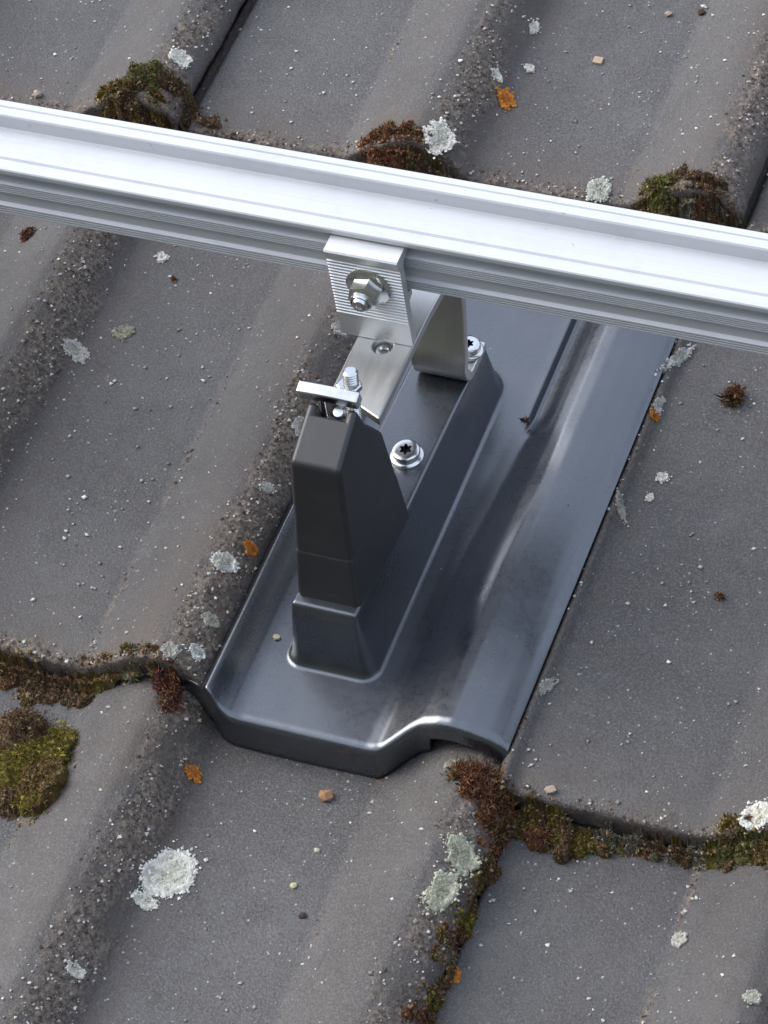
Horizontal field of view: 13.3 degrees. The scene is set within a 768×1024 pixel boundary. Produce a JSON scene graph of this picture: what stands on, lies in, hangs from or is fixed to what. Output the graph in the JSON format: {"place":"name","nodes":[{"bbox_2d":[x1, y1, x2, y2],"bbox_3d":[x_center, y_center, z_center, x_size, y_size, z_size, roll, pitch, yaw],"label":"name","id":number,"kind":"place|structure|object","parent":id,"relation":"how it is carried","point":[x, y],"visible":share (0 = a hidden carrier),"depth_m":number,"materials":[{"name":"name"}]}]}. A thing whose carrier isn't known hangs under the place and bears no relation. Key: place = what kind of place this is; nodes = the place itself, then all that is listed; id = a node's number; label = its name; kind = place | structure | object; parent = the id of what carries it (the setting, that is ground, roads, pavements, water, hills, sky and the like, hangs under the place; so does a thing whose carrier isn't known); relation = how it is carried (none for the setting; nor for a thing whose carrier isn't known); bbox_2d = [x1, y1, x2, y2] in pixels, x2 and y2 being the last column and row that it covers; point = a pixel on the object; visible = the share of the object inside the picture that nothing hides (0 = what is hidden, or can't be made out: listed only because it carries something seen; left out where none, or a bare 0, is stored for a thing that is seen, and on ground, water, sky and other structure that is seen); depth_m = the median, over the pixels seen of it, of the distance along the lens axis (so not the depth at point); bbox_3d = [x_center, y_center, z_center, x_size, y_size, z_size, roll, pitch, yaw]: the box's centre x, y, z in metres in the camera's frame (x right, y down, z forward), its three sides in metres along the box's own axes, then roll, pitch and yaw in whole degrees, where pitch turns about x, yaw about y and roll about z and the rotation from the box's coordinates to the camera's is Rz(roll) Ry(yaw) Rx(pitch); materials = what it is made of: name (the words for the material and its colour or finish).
{"place":"outdoors","nodes":[
{"label":"outdoors","id":0,"kind":"place"},
{"bbox_2d":[0,0,767,1023],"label":"roof","id":1,"kind":"structure","parent":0,"point":[170,968],"depth_m":1.52,"materials":[{"name":"concrete"}]},
{"bbox_2d":[19,226,37,242],"bbox_3d":[-0.181,-0.141,1.678,0.011,0.011,0.012,-10,26,-30],"label":"moss crumb","id":2,"kind":"object","parent":1,"relation":"on","point":[26,233],"visible":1,"depth_m":1.68,"materials":[{"name":"brown plant"}]},
{"bbox_2d":[34,90,41,97],"bbox_3d":[-0.182,-0.220,1.732,0.005,0.004,0.005,12,54,18],"label":"stone chip","id":3,"kind":"object","parent":1,"relation":"on","point":[37,93],"visible":1,"depth_m":1.73,"materials":[{"name":"beige stone"}]},
{"bbox_2d":[0,700,80,826],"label":"moss cushion","id":4,"kind":"object","parent":1,"relation":"on","point":[35,753],"visible":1,"depth_m":1.50,"materials":[{"name":"green plant"}]},
{"bbox_2d":[63,960,86,982],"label":"lichen","id":5,"kind":"object","parent":1,"relation":"on","point":[79,972],"visible":1,"depth_m":1.42},
{"bbox_2d":[61,338,91,363],"bbox_3d":[-0.153,-0.081,1.634,0.015,0.010,0.013,12,54,18],"label":"lichen","id":6,"kind":"object","parent":1,"relation":"on","point":[76,350],"visible":1,"depth_m":1.63},
{"bbox_2d":[0,640,162,708],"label":"moss crust","id":7,"kind":"object","parent":1,"relation":"on","point":[37,684],"visible":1,"depth_m":1.52,"materials":[{"name":"brown plant"}]},
{"bbox_2d":[111,324,135,341],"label":"lichen","id":8,"kind":"object","parent":1,"relation":"on","point":[122,332],"visible":1,"depth_m":1.64},
{"bbox_2d":[129,889,159,910],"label":"lichen","id":9,"kind":"object","parent":1,"relation":"on","point":[145,901],"visible":1,"depth_m":1.45},
{"bbox_2d":[93,57,198,129],"bbox_3d":[-0.124,-0.209,1.704,0.055,0.055,0.024,4,22,-1],"label":"moss clump","id":10,"kind":"object","parent":1,"relation":"on","point":[153,76],"visible":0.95,"depth_m":1.70,"materials":[{"name":"green plant"}]},
{"bbox_2d":[153,251,169,262],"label":"lichen","id":11,"kind":"object","parent":1,"relation":"on","point":[162,256],"visible":1,"depth_m":1.67},
{"bbox_2d":[145,653,189,716],"bbox_3d":[-0.098,0.078,1.490,0.020,0.032,0.022,-4,24,-20],"label":"moss tuft","id":12,"kind":"object","parent":1,"relation":"on","point":[168,688],"visible":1,"depth_m":1.49,"materials":[{"name":"brown plant"}]},
{"bbox_2d":[130,839,207,905],"bbox_3d":[-0.095,0.156,1.454,0.032,0.013,0.033,12,54,18],"label":"lichen","id":13,"kind":"object","parent":1,"relation":"on","point":[166,873],"visible":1,"depth_m":1.46},
{"bbox_2d":[160,641,180,659],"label":"lichen","id":14,"kind":"object","parent":1,"relation":"on","point":[168,648],"visible":1,"depth_m":1.49},
{"bbox_2d":[170,275,177,282],"bbox_3d":[-0.106,-0.117,1.662,0.006,0.004,0.005,12,54,18],"label":"moss crumb","id":15,"kind":"object","parent":1,"relation":"on","point":[173,278],"visible":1,"depth_m":1.66,"materials":[{"name":"brown plant"}]},
{"bbox_2d":[168,46,192,68],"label":"lichen","id":16,"kind":"object","parent":1,"relation":"on","point":[182,58],"visible":1,"depth_m":1.71},
{"bbox_2d":[184,762,202,783],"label":"lichen","id":17,"kind":"object","parent":1,"relation":"on","point":[194,772],"visible":1,"depth_m":1.49},
{"bbox_2d":[185,640,205,661],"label":"lichen","id":18,"kind":"object","parent":1,"relation":"on","point":[197,651],"visible":1,"depth_m":1.49},
{"bbox_2d":[167,74,240,139],"bbox_3d":[-0.092,-0.203,1.704,0.045,0.046,0.019,8,23,9],"label":"moss crust","id":19,"kind":"object","parent":1,"relation":"on","point":[188,115],"visible":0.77,"depth_m":1.70,"materials":[{"name":"brown plant"}]},
{"bbox_2d":[200,611,219,627],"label":"lichen","id":20,"kind":"object","parent":1,"relation":"on","point":[210,619],"visible":1,"depth_m":1.50},
{"bbox_2d":[210,550,240,572],"bbox_3d":[-0.073,0.023,1.515,0.014,0.009,0.010,0,23,-11],"label":"lichen","id":21,"kind":"object","parent":1,"relation":"on","point":[222,562],"visible":1,"depth_m":1.51},
{"bbox_2d":[243,538,258,556],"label":"lichen","id":22,"kind":"object","parent":1,"relation":"on","point":[251,547],"visible":1,"depth_m":1.52},
{"bbox_2d":[259,481,274,493],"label":"lichen","id":23,"kind":"object","parent":1,"relation":"on","point":[267,487],"visible":1,"depth_m":1.54},
{"bbox_2d":[289,882,296,888],"bbox_3d":[-0.040,0.164,1.446,0.003,0.002,0.003,12,54,18],"label":"stone chip","id":24,"kind":"object","parent":1,"relation":"on","point":[292,885],"visible":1,"depth_m":1.45,"materials":[{"name":"beige stone"}]},
{"bbox_2d":[291,416,303,436],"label":"lichen","id":25,"kind":"object","parent":1,"relation":"on","point":[296,425],"visible":0.62,"depth_m":1.56},
{"bbox_2d":[298,912,306,918],"bbox_3d":[-0.035,0.176,1.435,0.004,0.002,0.004,12,55,18],"label":"stone chip","id":26,"kind":"object","parent":1,"relation":"on","point":[301,915],"visible":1,"depth_m":1.43,"materials":[{"name":"stone"}]},
{"bbox_2d":[318,790,333,801],"bbox_3d":[-0.026,0.127,1.473,0.007,0.005,0.006,12,54,18],"label":"stone chip","id":27,"kind":"object","parent":1,"relation":"on","point":[326,796],"visible":1,"depth_m":1.47,"materials":[{"name":"orange stone"}]},
{"bbox_2d":[331,322,346,337],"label":"lichen","id":28,"kind":"object","parent":1,"relation":"on","point":[335,326],"visible":0.59,"depth_m":1.60},
{"bbox_2d":[0,100,767,354],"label":"mounting rail","id":29,"kind":"object","parent":1,"relation":"attached to","point":[679,278],"visible":1,"depth_m":1.45,"materials":[{"name":"metal"}]},
{"bbox_2d":[323,234,415,345],"bbox_3d":[-0.007,-0.094,1.459,0.035,0.056,0.025,12,54,18],"label":"angle bracket","id":30,"kind":"object","parent":29,"relation":"attached to","point":[372,292],"visible":1,"depth_m":1.45,"materials":[{"name":"metal"}]},
{"bbox_2d":[0,0,767,1023],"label":"grit","id":31,"kind":"object","parent":1,"relation":"on","point":[60,932],"visible":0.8,"depth_m":1.54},
{"bbox_2d":[0,0,767,1023],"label":"lichen specks","id":32,"kind":"object","parent":1,"relation":"on","point":[590,800],"visible":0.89,"depth_m":1.54,"materials":[{"name":"grey plant"}]},
{"bbox_2d":[357,118,430,174],"bbox_3d":[0.005,-0.183,1.660,0.046,0.036,0.016,13,24,21],"label":"moss clump","id":33,"kind":"object","parent":1,"relation":"on","point":[409,158],"visible":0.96,"depth_m":1.66,"materials":[{"name":"brown plant"}]},
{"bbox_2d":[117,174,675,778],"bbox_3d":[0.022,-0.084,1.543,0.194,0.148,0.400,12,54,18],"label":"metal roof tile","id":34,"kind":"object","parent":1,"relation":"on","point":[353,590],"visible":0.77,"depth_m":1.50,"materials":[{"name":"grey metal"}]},
{"bbox_2d":[273,634,279,639],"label":"stone chip","id":35,"kind":"object","parent":34,"relation":"on","point":[276,636],"visible":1,"depth_m":1.51,"materials":[{"name":"beige stone"}]},
{"bbox_2d":[296,289,485,469],"bbox_3d":[0.005,-0.066,1.490,0.035,0.108,0.130,12,54,18],"label":"roof hook","id":36,"kind":"object","parent":34,"relation":"attached to","point":[368,380],"visible":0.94,"depth_m":1.49,"materials":[{"name":"silver metal"}]},
{"bbox_2d":[518,415,529,424],"bbox_3d":[0.067,-0.044,1.573,0.006,0.006,0.005,12,54,18],"label":"moss crumb","id":37,"kind":"object","parent":34,"relation":"on","point":[525,420],"visible":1,"depth_m":1.57,"materials":[{"name":"brown plant"}]},
{"bbox_2d":[420,131,458,178],"bbox_3d":[0.030,-0.173,1.657,0.028,0.039,0.012,3,23,-3],"label":"moss crust","id":38,"kind":"object","parent":1,"relation":"on","point":[437,167],"visible":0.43,"depth_m":1.66,"materials":[{"name":"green plant"}]},
{"bbox_2d":[422,117,460,158],"bbox_3d":[0.028,-0.187,1.649,0.021,0.009,0.025,12,53,18],"label":"lichen","id":39,"kind":"object","parent":1,"relation":"on","point":[440,131],"visible":1,"depth_m":1.65},
{"bbox_2d":[416,865,467,921],"bbox_3d":[0.025,0.162,1.412,0.018,0.007,0.032,12,54,18],"label":"lichen","id":40,"kind":"object","parent":1,"relation":"on","point":[441,893],"visible":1,"depth_m":1.41},
{"bbox_2d":[400,829,502,1023],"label":"moss strip","id":41,"kind":"object","parent":1,"relation":"on","point":[490,869],"visible":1,"depth_m":1.41,"materials":[{"name":"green plant"}]},
{"bbox_2d":[442,758,466,771],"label":"lichen","id":42,"kind":"object","parent":1,"relation":"on","point":[447,763],"visible":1,"depth_m":1.45},
{"bbox_2d":[450,966,461,982],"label":"lichen","id":43,"kind":"object","parent":1,"relation":"on","point":[456,978],"visible":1,"depth_m":1.40},
{"bbox_2d":[439,826,481,881],"bbox_3d":[0.033,0.148,1.423,0.022,0.009,0.023,12,54,18],"label":"lichen","id":44,"kind":"object","parent":1,"relation":"on","point":[462,854],"visible":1,"depth_m":1.42},
{"bbox_2d":[439,753,520,855],"bbox_3d":[0.044,0.127,1.445,0.031,0.042,0.036,-14,28,-36],"label":"moss tuft","id":45,"kind":"object","parent":1,"relation":"on","point":[481,783],"visible":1,"depth_m":1.44,"materials":[{"name":"brown plant"}]},
{"bbox_2d":[490,68,502,82],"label":"lichen","id":46,"kind":"object","parent":1,"relation":"on","point":[498,77],"visible":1,"depth_m":1.69},
{"bbox_2d":[493,86,516,111],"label":"lichen","id":47,"kind":"object","parent":1,"relation":"on","point":[506,101],"visible":1,"depth_m":1.68},
{"bbox_2d":[524,63,534,72],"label":"lichen","id":48,"kind":"object","parent":1,"relation":"on","point":[529,68],"visible":1,"depth_m":1.70},
{"bbox_2d":[528,18,540,34],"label":"lichen","id":49,"kind":"object","parent":1,"relation":"on","point":[534,26],"visible":1,"depth_m":1.71},
{"bbox_2d":[535,674,558,695],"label":"lichen","id":50,"kind":"object","parent":1,"relation":"on","point":[547,685],"visible":1,"depth_m":1.47},
{"bbox_2d":[498,785,596,864],"bbox_3d":[0.071,0.138,1.438,0.049,0.025,0.028,12,54,18],"label":"moss cushion","id":51,"kind":"object","parent":1,"relation":"on","point":[539,826],"visible":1,"depth_m":1.44,"materials":[{"name":"green plant"}]},
{"bbox_2d":[544,785,555,793],"bbox_3d":[0.073,0.121,1.438,0.006,0.003,0.004,12,54,18],"label":"stone chip","id":52,"kind":"object","parent":1,"relation":"on","point":[550,789],"visible":1,"depth_m":1.44,"materials":[{"name":"beige stone"}]},
{"bbox_2d":[581,176,612,202],"bbox_3d":[0.106,-0.161,1.638,0.016,0.011,0.013,7,23,6],"label":"lichen","id":53,"kind":"object","parent":1,"relation":"on","point":[599,189],"visible":1,"depth_m":1.64},
{"bbox_2d":[592,56,603,64],"bbox_3d":[0.110,-0.233,1.696,0.005,0.001,0.004,12,54,18],"label":"stone chip","id":54,"kind":"object","parent":1,"relation":"on","point":[597,60],"visible":1,"depth_m":1.70,"materials":[{"name":"beige stone"}]},
{"bbox_2d":[615,487,628,526],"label":"lichen","id":55,"kind":"object","parent":1,"relation":"on","point":[620,505],"visible":1,"depth_m":1.53},
{"bbox_2d":[590,819,707,871],"bbox_3d":[0.116,0.143,1.430,0.058,0.025,0.011,11,23,16],"label":"moss crust","id":56,"kind":"object","parent":1,"relation":"on","point":[639,844],"visible":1,"depth_m":1.43,"materials":[{"name":"brown plant"}]},
{"bbox_2d":[644,493,654,501],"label":"lichen","id":57,"kind":"object","parent":1,"relation":"on","point":[649,497],"visible":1,"depth_m":1.53},
{"bbox_2d":[650,407,659,422],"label":"lichen","id":58,"kind":"object","parent":1,"relation":"on","point":[656,418],"visible":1,"depth_m":1.56},
{"bbox_2d":[650,395,665,415],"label":"lichen","id":59,"kind":"object","parent":1,"relation":"on","point":[658,403],"visible":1,"depth_m":1.56},
{"bbox_2d":[633,161,687,217],"bbox_3d":[0.134,-0.155,1.620,0.029,0.040,0.017,18,26,30],"label":"moss clump","id":60,"kind":"object","parent":1,"relation":"on","point":[658,199],"visible":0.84,"depth_m":1.61,"materials":[{"name":"green plant"}]},
{"bbox_2d":[655,471,671,483],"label":"lichen","id":61,"kind":"object","parent":1,"relation":"on","point":[661,477],"visible":1,"depth_m":1.54},
{"bbox_2d":[664,11,671,16],"bbox_3d":[0.148,-0.259,1.711,0.004,0.002,0.004,12,54,18],"label":"stone chip","id":62,"kind":"object","parent":1,"relation":"on","point":[667,13],"visible":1,"depth_m":1.71,"materials":[{"name":"beige stone"}]},
{"bbox_2d":[652,344,698,375],"bbox_3d":[0.140,-0.072,1.579,0.006,0.010,0.033,21,28,36],"label":"lichen","id":63,"kind":"object","parent":1,"relation":"on","point":[680,356],"visible":1,"depth_m":1.58},
{"bbox_2d":[667,930,687,948],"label":"lichen","id":64,"kind":"object","parent":1,"relation":"on","point":[679,939],"visible":1,"depth_m":1.40},
{"bbox_2d":[698,9,705,14],"bbox_3d":[0.165,-0.259,1.708,0.004,0.003,0.004,12,53,18],"label":"stone chip","id":65,"kind":"object","parent":1,"relation":"on","point":[701,11],"visible":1,"depth_m":1.71,"materials":[{"name":"brown stone"}]},
{"bbox_2d":[676,167,739,228],"bbox_3d":[0.161,-0.144,1.612,0.042,0.053,0.019,5,23,3],"label":"moss crust","id":66,"kind":"object","parent":1,"relation":"on","point":[706,209],"visible":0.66,"depth_m":1.61,"materials":[{"name":"brown plant"}]},
{"bbox_2d":[714,591,725,600],"bbox_3d":[0.152,0.038,1.492,0.008,0.007,0.008,12,54,18],"label":"moss crumb","id":67,"kind":"object","parent":1,"relation":"on","point":[719,596],"visible":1,"depth_m":1.49,"materials":[{"name":"brown plant"}]},
{"bbox_2d":[713,380,746,412],"bbox_3d":[0.165,-0.056,1.565,0.018,0.014,0.021,12,54,18],"label":"moss crumb","id":68,"kind":"object","parent":1,"relation":"on","point":[733,395],"visible":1,"depth_m":1.56,"materials":[{"name":"brown plant"}]},
{"bbox_2d":[704,812,767,872],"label":"moss clump","id":69,"kind":"object","parent":1,"relation":"on","point":[728,853],"visible":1,"depth_m":1.41,"materials":[{"name":"green plant"}]},
{"bbox_2d":[742,989,761,1004],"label":"lichen","id":70,"kind":"object","parent":1,"relation":"on","point":[750,997],"visible":1,"depth_m":1.36},
{"bbox_2d":[737,797,767,833],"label":"lichen","id":71,"kind":"object","parent":1,"relation":"on","point":[758,811],"visible":1,"depth_m":1.40}
]}

